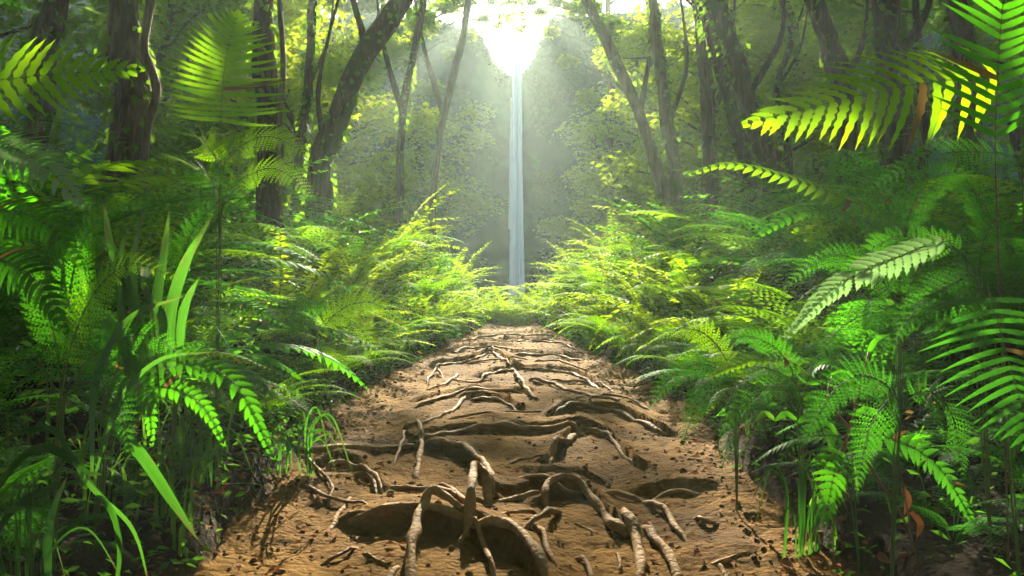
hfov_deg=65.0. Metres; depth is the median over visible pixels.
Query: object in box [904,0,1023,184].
understory tree
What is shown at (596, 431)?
tree root
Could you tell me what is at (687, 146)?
understory tree
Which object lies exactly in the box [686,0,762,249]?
tree
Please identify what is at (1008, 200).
bank fern
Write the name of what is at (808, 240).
bank fern
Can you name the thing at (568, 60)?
tall tree
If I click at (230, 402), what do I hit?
bank fern
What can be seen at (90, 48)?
understory tree
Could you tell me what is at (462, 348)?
tree root
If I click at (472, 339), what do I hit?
tree root
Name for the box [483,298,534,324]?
leafy shrub
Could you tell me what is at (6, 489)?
bank fern
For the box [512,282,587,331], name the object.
leafy shrub
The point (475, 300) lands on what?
leafy shrub
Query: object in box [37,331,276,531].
fern
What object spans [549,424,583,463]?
tree root
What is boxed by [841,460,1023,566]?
bank fern
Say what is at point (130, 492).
bank fern
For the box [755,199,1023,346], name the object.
bank fern
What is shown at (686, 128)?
tall tree
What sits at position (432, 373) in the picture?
tree root
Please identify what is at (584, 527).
tree root
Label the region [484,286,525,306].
bank fern
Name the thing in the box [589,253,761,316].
bank fern
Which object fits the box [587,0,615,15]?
understory tree
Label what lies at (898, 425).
fern
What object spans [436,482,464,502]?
tree root
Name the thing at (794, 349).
bank fern
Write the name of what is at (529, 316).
leafy shrub
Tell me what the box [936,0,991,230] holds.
tree
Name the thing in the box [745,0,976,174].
understory tree
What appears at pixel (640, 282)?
fern
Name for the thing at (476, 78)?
cliff
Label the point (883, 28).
tree
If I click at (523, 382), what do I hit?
tree root
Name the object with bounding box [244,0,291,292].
tree
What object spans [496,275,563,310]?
leafy shrub
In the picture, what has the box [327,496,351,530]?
tree root
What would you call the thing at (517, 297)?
bank fern
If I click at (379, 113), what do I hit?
understory tree
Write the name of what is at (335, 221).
bank fern
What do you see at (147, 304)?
bank fern
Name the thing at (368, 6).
tall tree
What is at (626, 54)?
understory tree
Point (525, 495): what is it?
tree root
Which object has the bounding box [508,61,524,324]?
waterfall
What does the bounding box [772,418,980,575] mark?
fern
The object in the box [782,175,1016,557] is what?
fern
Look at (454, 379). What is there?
tree root
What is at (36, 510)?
bank fern
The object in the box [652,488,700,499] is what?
tree root
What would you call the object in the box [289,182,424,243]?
leafy shrub
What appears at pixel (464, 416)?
tree root
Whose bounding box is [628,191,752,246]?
bank fern
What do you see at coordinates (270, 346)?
bank fern
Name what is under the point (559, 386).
tree root
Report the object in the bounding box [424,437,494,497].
tree root
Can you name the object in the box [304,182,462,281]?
leafy shrub
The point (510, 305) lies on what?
leafy shrub
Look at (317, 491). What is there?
tree root
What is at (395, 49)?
tall tree
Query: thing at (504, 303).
leafy shrub
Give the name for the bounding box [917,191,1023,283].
bank fern
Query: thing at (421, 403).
tree root
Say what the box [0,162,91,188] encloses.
bank fern
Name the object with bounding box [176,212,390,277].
bank fern
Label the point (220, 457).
grass
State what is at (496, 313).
leafy shrub
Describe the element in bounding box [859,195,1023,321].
bank fern
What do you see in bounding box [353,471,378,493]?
tree root
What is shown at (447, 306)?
leafy shrub
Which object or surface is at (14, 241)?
bank fern
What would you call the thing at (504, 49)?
sky
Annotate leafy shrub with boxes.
[16,138,346,247]
[186,180,407,284]
[199,230,427,347]
[254,230,433,320]
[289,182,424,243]
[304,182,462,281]
[306,219,442,308]
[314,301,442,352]
[366,226,453,279]
[389,289,478,331]
[393,239,491,318]
[398,281,479,329]
[421,262,499,301]
[422,245,520,295]
[435,294,490,318]
[453,286,490,314]
[466,290,538,322]
[473,284,532,324]
[480,290,525,323]
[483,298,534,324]
[487,288,545,323]
[490,291,553,324]
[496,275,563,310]
[506,277,555,319]
[511,242,625,303]
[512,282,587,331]
[516,291,572,313]
[524,245,595,295]
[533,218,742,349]
[546,248,636,294]
[549,259,669,307]
[550,297,609,328]
[551,285,625,337]
[552,199,659,275]
[552,210,680,274]
[567,183,740,244]
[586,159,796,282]
[586,270,690,351]
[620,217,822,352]
[673,111,1016,271]
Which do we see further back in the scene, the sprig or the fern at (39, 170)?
the sprig
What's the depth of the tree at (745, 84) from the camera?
8.21 m
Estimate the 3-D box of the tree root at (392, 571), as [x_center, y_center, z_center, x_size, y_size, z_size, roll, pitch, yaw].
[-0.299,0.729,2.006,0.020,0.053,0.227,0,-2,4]
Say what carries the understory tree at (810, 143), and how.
on the ground at (726, 540)
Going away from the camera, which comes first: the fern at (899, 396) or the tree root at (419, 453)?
the fern at (899, 396)
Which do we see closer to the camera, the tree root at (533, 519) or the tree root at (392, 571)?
the tree root at (392, 571)
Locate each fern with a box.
[0,0,145,207]
[0,125,297,244]
[0,129,87,334]
[0,151,344,347]
[0,160,238,281]
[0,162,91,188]
[0,176,299,299]
[0,192,185,321]
[0,198,146,468]
[0,211,189,562]
[0,270,185,380]
[0,290,392,411]
[0,308,324,385]
[0,315,149,424]
[0,408,97,489]
[0,445,123,541]
[0,481,167,564]
[1,268,284,384]
[1,320,315,435]
[10,215,358,309]
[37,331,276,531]
[65,454,233,529]
[84,198,353,290]
[91,193,322,478]
[105,273,338,348]
[134,9,312,478]
[161,367,358,429]
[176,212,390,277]
[204,189,379,250]
[209,212,383,243]
[232,342,351,388]
[236,285,412,321]
[241,342,424,385]
[281,286,406,443]
[287,321,402,355]
[293,233,462,274]
[354,317,454,338]
[390,279,482,307]
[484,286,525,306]
[491,309,537,323]
[501,293,531,310]
[535,263,664,303]
[540,307,656,343]
[567,228,730,280]
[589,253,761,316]
[595,316,708,357]
[610,333,744,378]
[622,210,833,282]
[623,330,797,395]
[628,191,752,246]
[643,315,780,511]
[644,285,853,354]
[661,189,1001,288]
[661,280,1011,381]
[676,269,1023,411]
[678,327,851,480]
[678,349,855,412]
[680,211,1007,308]
[688,152,985,407]
[688,200,807,249]
[714,380,903,435]
[721,149,1023,261]
[741,47,1023,233]
[743,174,1023,258]
[748,302,1023,408]
[751,258,1023,357]
[752,409,989,491]
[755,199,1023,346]
[756,449,958,491]
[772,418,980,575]
[774,232,1022,333]
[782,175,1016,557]
[790,208,990,481]
[800,353,974,575]
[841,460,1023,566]
[853,366,1023,460]
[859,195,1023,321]
[875,279,1023,575]
[882,259,1023,355]
[893,384,1023,481]
[910,430,1023,519]
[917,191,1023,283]
[920,0,1023,560]
[972,480,1023,523]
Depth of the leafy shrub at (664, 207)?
10.12 m
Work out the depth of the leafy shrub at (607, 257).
9.21 m
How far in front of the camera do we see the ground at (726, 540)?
2.57 m
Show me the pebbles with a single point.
(904, 554)
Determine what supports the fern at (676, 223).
on the ground at (726, 540)
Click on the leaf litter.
(696, 552)
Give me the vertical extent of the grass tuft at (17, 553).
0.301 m
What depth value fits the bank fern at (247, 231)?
4.83 m
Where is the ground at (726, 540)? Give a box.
[0,246,1023,575]
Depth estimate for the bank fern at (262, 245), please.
4.39 m
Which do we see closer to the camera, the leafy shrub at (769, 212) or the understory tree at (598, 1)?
the leafy shrub at (769, 212)
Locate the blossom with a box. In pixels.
[140,267,160,407]
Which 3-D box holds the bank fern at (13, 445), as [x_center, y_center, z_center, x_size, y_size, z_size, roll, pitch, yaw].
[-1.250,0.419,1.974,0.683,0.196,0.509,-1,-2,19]
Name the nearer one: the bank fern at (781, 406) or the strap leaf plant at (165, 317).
the strap leaf plant at (165, 317)
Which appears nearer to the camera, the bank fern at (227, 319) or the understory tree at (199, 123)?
the bank fern at (227, 319)
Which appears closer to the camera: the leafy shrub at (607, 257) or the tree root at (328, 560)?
the tree root at (328, 560)
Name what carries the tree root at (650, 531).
on the ground at (726, 540)
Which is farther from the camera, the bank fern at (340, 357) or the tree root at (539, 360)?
the tree root at (539, 360)
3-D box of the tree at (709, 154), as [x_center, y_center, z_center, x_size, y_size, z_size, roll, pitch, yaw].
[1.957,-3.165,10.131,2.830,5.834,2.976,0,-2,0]
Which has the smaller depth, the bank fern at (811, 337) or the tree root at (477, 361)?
the bank fern at (811, 337)
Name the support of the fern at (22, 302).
on the ground at (726, 540)
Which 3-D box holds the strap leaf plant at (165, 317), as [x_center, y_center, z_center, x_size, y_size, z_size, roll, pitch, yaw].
[-0.731,-0.004,1.801,0.470,0.413,0.097,0,-2,3]
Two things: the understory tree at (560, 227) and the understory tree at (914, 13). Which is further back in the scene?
the understory tree at (560, 227)
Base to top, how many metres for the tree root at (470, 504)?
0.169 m
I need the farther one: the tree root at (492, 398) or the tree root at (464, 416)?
the tree root at (492, 398)
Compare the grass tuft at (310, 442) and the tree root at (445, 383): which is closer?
the grass tuft at (310, 442)
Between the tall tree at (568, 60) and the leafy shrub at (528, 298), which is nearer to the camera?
the leafy shrub at (528, 298)
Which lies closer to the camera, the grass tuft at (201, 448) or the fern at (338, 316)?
the grass tuft at (201, 448)
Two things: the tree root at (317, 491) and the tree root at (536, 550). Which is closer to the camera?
the tree root at (536, 550)
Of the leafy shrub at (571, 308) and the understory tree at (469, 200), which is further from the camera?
the understory tree at (469, 200)
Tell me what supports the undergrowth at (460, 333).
on the ground at (726, 540)
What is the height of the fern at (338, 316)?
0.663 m
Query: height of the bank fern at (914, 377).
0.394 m
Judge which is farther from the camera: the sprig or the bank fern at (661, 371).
the bank fern at (661, 371)
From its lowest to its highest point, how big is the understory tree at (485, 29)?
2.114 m
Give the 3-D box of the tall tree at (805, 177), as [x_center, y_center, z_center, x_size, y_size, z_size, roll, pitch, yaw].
[9.748,-6.503,25.780,4.757,14.262,6.356,1,-2,-17]
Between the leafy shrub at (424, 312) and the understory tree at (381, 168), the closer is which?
the leafy shrub at (424, 312)
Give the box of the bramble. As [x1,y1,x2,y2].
[810,334,888,517]
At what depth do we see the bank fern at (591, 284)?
8.58 m
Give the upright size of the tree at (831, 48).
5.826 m
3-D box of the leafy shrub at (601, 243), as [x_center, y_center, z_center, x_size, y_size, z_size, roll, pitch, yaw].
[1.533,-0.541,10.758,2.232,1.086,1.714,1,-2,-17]
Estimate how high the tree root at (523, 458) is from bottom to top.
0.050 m
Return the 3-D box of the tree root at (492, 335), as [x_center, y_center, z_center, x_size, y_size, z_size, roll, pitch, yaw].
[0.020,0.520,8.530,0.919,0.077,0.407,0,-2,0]
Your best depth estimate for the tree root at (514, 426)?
3.55 m
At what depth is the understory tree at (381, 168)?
30.79 m
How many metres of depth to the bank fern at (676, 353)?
4.55 m
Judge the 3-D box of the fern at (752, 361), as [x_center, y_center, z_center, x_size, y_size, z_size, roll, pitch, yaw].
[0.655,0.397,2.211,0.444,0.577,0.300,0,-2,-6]
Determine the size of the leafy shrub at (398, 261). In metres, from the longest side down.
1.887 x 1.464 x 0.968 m
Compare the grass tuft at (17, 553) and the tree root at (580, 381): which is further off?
the tree root at (580, 381)
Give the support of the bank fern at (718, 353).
on the ground at (726, 540)
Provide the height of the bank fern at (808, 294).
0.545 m
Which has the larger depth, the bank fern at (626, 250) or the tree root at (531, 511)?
the bank fern at (626, 250)
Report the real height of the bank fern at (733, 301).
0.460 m
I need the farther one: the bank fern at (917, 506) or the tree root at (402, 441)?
the tree root at (402, 441)
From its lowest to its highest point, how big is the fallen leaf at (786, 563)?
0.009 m
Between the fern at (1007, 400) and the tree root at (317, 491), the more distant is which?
the tree root at (317, 491)
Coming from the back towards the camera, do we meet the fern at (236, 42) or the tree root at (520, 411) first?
the tree root at (520, 411)
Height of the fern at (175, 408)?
0.866 m
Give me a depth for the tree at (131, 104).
4.95 m
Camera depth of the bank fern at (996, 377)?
2.24 m
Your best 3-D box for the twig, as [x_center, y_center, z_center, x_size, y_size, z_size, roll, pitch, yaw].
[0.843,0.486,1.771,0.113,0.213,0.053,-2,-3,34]
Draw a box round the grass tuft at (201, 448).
[117,390,253,486]
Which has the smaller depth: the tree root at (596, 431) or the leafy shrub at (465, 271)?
the tree root at (596, 431)
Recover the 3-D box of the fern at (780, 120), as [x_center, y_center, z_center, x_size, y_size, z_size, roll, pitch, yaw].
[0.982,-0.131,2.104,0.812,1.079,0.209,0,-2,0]
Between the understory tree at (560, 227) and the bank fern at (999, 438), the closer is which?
the bank fern at (999, 438)
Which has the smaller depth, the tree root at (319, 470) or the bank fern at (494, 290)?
the tree root at (319, 470)
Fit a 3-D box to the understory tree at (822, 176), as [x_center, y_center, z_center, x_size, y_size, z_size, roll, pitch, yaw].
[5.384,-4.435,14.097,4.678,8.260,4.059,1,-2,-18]
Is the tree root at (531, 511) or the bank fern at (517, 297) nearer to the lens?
the tree root at (531, 511)
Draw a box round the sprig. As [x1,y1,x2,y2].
[755,411,841,479]
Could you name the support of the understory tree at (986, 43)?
on the ground at (726, 540)
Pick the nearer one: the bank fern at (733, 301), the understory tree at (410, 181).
the bank fern at (733, 301)
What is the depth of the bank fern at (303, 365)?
3.99 m
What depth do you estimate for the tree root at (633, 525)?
2.23 m
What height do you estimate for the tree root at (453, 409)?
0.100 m
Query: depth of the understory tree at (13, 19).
8.43 m
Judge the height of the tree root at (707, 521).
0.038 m
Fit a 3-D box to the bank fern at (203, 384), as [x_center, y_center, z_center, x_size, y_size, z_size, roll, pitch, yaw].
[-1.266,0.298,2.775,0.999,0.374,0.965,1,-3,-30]
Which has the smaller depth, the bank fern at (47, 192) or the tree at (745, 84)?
the bank fern at (47, 192)
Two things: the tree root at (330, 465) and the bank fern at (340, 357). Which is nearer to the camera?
the tree root at (330, 465)
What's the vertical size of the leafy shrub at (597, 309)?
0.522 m
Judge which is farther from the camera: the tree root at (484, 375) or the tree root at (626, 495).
the tree root at (484, 375)
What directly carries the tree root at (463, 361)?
on the ground at (726, 540)
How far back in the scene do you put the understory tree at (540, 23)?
42.77 m
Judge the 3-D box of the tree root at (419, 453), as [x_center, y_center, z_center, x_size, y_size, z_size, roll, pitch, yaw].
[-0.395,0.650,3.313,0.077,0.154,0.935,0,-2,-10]
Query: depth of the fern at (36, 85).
2.04 m
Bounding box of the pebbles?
[106,322,917,575]
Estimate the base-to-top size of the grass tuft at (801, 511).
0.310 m
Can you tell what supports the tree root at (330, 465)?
on the ground at (726, 540)
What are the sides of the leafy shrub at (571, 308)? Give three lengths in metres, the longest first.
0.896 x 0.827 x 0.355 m
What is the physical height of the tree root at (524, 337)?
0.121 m
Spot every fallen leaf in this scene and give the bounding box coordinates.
[780,559,795,566]
[877,552,889,563]
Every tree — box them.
[0,0,103,166]
[0,0,184,61]
[0,0,292,185]
[1,0,70,221]
[66,0,323,200]
[70,0,313,196]
[87,0,162,278]
[96,1,335,195]
[138,0,363,224]
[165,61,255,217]
[238,0,290,216]
[241,1,391,222]
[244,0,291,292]
[246,0,396,217]
[283,0,439,213]
[285,0,333,228]
[296,0,422,271]
[331,85,487,242]
[341,106,454,241]
[374,99,509,275]
[376,0,427,237]
[381,0,536,252]
[408,0,470,263]
[411,0,433,8]
[453,4,479,27]
[476,13,496,41]
[525,0,652,245]
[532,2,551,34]
[532,116,650,273]
[552,101,659,248]
[560,79,723,251]
[569,0,668,216]
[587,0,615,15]
[589,0,805,213]
[591,0,813,196]
[617,29,738,201]
[624,0,648,6]
[643,0,688,217]
[646,1,802,224]
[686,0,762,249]
[690,0,735,235]
[694,0,789,245]
[724,0,985,190]
[728,0,929,203]
[738,6,818,180]
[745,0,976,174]
[765,0,1023,192]
[769,0,807,201]
[786,19,913,201]
[803,0,868,244]
[864,0,932,228]
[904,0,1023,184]
[908,0,1023,102]
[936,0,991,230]
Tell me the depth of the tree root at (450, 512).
2.39 m
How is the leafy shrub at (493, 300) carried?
on the ground at (726, 540)
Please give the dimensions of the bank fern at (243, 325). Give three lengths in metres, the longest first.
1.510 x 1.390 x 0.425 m
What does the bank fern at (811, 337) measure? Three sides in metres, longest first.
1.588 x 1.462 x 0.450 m
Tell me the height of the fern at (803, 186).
0.906 m
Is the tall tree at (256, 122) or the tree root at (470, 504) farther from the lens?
the tall tree at (256, 122)
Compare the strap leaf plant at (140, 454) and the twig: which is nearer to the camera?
the strap leaf plant at (140, 454)
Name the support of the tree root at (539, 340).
on the ground at (726, 540)
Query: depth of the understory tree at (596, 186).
27.91 m
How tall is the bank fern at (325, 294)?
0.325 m
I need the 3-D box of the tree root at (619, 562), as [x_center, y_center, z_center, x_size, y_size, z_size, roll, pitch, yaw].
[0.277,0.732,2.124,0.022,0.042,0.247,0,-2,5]
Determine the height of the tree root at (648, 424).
0.132 m
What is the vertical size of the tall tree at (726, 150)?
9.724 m
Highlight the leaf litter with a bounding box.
[141,322,864,575]
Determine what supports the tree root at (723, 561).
on the ground at (726, 540)
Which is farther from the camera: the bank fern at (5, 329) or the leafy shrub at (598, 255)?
the leafy shrub at (598, 255)
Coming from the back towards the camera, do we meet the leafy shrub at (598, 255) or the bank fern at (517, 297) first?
the bank fern at (517, 297)
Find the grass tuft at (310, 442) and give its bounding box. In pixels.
[243,406,352,477]
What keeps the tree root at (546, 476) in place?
on the ground at (726, 540)
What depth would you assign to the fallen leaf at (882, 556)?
1.89 m
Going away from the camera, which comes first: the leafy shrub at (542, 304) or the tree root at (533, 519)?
the tree root at (533, 519)
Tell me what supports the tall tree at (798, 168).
on the ground at (726, 540)
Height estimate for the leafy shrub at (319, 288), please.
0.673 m
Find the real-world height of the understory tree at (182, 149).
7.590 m
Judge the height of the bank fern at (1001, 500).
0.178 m
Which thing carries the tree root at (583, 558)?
on the ground at (726, 540)
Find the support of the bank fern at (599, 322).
on the ground at (726, 540)
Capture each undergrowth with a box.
[0,141,1023,575]
[0,150,1023,305]
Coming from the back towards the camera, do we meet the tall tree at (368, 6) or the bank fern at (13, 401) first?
the tall tree at (368, 6)
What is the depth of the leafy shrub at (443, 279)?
8.98 m
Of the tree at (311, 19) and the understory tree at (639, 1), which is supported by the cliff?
the understory tree at (639, 1)
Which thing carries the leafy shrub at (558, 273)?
on the ground at (726, 540)
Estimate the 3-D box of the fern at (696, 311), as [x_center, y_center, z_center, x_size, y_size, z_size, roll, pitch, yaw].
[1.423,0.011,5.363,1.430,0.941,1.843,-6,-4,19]
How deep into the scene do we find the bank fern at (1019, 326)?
2.69 m
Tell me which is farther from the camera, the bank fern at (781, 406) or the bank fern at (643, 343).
the bank fern at (643, 343)
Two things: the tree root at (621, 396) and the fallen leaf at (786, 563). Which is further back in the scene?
the tree root at (621, 396)
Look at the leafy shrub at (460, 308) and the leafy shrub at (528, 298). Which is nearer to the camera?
the leafy shrub at (460, 308)
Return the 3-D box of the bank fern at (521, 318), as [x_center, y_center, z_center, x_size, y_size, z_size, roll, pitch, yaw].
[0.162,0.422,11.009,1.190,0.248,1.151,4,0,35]
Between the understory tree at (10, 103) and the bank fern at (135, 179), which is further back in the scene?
the understory tree at (10, 103)
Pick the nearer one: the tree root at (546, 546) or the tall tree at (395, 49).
the tree root at (546, 546)
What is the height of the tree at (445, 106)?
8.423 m
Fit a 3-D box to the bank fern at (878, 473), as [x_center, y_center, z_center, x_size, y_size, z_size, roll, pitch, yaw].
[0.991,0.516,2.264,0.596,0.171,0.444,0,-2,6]
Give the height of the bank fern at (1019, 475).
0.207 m
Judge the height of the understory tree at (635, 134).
9.813 m
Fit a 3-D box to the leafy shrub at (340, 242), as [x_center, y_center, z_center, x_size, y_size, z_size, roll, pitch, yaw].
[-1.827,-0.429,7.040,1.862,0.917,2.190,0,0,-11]
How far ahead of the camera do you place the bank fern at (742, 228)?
7.95 m
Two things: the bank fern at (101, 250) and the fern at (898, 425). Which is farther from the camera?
the bank fern at (101, 250)
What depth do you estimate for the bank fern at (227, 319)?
3.30 m
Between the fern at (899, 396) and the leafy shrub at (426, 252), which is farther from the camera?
the leafy shrub at (426, 252)
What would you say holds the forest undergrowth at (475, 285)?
on the ground at (726, 540)
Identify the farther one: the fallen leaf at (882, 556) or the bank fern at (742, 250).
the bank fern at (742, 250)
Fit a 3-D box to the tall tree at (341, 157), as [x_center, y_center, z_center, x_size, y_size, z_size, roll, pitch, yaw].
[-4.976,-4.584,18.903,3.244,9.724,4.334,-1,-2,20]
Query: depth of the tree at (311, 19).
9.56 m
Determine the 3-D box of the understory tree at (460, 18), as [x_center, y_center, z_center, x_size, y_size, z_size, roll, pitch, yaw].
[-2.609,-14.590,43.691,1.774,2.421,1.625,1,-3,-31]
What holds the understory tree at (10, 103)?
on the ground at (726, 540)
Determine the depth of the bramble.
1.89 m
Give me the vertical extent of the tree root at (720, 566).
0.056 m
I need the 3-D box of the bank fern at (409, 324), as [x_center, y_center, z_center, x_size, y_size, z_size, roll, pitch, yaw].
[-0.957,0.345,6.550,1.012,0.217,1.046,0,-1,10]
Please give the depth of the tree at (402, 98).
12.08 m
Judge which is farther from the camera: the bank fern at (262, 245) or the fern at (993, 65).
the bank fern at (262, 245)
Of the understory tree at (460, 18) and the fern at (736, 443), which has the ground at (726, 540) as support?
the fern at (736, 443)
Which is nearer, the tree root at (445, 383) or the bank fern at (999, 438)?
the bank fern at (999, 438)
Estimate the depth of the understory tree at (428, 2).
43.08 m
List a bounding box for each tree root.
[276,421,584,452]
[297,454,333,504]
[303,484,367,504]
[319,546,358,565]
[325,459,383,493]
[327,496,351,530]
[347,502,463,524]
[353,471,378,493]
[362,552,386,564]
[387,565,399,575]
[390,485,458,498]
[393,430,406,464]
[403,420,424,478]
[405,485,462,575]
[413,386,523,408]
[422,395,466,424]
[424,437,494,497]
[425,374,458,390]
[426,367,443,383]
[433,352,514,368]
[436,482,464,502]
[442,337,509,343]
[448,411,492,419]
[450,345,509,353]
[453,378,492,382]
[455,516,495,574]
[463,461,491,536]
[466,355,527,363]
[469,396,515,409]
[470,515,547,575]
[473,333,554,338]
[480,367,598,387]
[491,346,515,370]
[494,490,540,501]
[497,339,567,343]
[502,509,539,514]
[504,410,541,412]
[507,454,543,463]
[513,371,539,400]
[515,352,582,360]
[519,474,582,494]
[521,336,573,348]
[524,507,561,528]
[528,377,623,403]
[532,524,557,567]
[535,359,587,370]
[541,473,628,538]
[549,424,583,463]
[550,378,613,391]
[553,401,666,435]
[573,523,594,532]
[574,554,593,575]
[581,424,633,465]
[586,393,650,409]
[604,490,642,502]
[615,552,621,573]
[620,507,646,575]
[640,500,688,543]
[641,525,682,575]
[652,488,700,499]
[693,515,718,524]
[710,551,753,564]
[717,563,727,575]
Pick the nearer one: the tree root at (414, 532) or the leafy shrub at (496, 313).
the tree root at (414, 532)
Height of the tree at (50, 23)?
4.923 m
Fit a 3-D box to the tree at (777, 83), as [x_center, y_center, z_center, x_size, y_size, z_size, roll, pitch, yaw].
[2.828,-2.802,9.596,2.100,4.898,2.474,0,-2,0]
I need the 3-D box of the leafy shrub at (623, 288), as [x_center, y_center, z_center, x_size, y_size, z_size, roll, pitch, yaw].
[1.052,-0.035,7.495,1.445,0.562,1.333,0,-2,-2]
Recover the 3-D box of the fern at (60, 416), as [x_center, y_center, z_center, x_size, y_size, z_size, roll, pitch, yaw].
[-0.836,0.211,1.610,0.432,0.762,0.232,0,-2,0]
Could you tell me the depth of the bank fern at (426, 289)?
8.21 m
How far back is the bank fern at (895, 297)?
3.28 m
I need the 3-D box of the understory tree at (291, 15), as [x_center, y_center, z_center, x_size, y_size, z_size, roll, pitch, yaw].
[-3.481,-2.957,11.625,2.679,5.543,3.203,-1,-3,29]
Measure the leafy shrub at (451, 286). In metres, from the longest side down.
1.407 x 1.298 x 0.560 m
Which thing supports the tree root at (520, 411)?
on the ground at (726, 540)
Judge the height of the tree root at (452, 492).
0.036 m
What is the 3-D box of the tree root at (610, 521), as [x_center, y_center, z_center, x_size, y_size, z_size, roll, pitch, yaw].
[0.202,0.679,2.548,0.199,0.102,0.517,0,-2,-9]
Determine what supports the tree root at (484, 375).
on the ground at (726, 540)
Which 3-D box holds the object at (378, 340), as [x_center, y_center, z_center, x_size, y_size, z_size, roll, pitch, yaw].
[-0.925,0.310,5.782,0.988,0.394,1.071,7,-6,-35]
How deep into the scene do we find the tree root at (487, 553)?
2.22 m
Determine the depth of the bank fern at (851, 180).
5.13 m
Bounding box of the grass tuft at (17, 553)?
[0,459,115,575]
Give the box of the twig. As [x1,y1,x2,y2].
[864,460,923,563]
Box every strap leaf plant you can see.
[0,296,207,575]
[77,192,278,375]
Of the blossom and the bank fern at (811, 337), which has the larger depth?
the bank fern at (811, 337)
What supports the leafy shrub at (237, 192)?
on the ground at (726, 540)
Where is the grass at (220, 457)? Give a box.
[6,291,1023,556]
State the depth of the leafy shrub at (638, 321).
5.78 m
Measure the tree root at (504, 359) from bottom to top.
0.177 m
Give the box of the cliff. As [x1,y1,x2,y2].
[0,0,1023,303]
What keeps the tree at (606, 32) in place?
on the ground at (726, 540)
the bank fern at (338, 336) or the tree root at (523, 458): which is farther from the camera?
the bank fern at (338, 336)
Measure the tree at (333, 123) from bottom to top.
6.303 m
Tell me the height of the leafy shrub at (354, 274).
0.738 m
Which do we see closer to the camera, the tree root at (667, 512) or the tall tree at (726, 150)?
the tree root at (667, 512)
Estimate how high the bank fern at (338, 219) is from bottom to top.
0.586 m
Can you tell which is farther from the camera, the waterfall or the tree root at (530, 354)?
the waterfall
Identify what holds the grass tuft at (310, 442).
on the ground at (726, 540)
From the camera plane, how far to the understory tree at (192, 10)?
9.44 m
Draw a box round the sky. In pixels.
[301,0,690,74]
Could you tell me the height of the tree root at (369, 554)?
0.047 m
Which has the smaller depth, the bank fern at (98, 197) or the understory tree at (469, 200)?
the bank fern at (98, 197)
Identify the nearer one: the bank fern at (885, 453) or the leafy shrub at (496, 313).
the bank fern at (885, 453)
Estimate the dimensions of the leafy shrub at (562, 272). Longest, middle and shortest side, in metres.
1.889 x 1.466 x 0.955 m
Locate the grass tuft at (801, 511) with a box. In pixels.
[750,451,858,557]
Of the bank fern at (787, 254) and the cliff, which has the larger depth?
the cliff
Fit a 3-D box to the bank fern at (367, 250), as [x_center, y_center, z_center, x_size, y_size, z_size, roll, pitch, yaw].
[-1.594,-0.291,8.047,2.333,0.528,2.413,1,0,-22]
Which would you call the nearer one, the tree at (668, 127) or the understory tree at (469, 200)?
the tree at (668, 127)

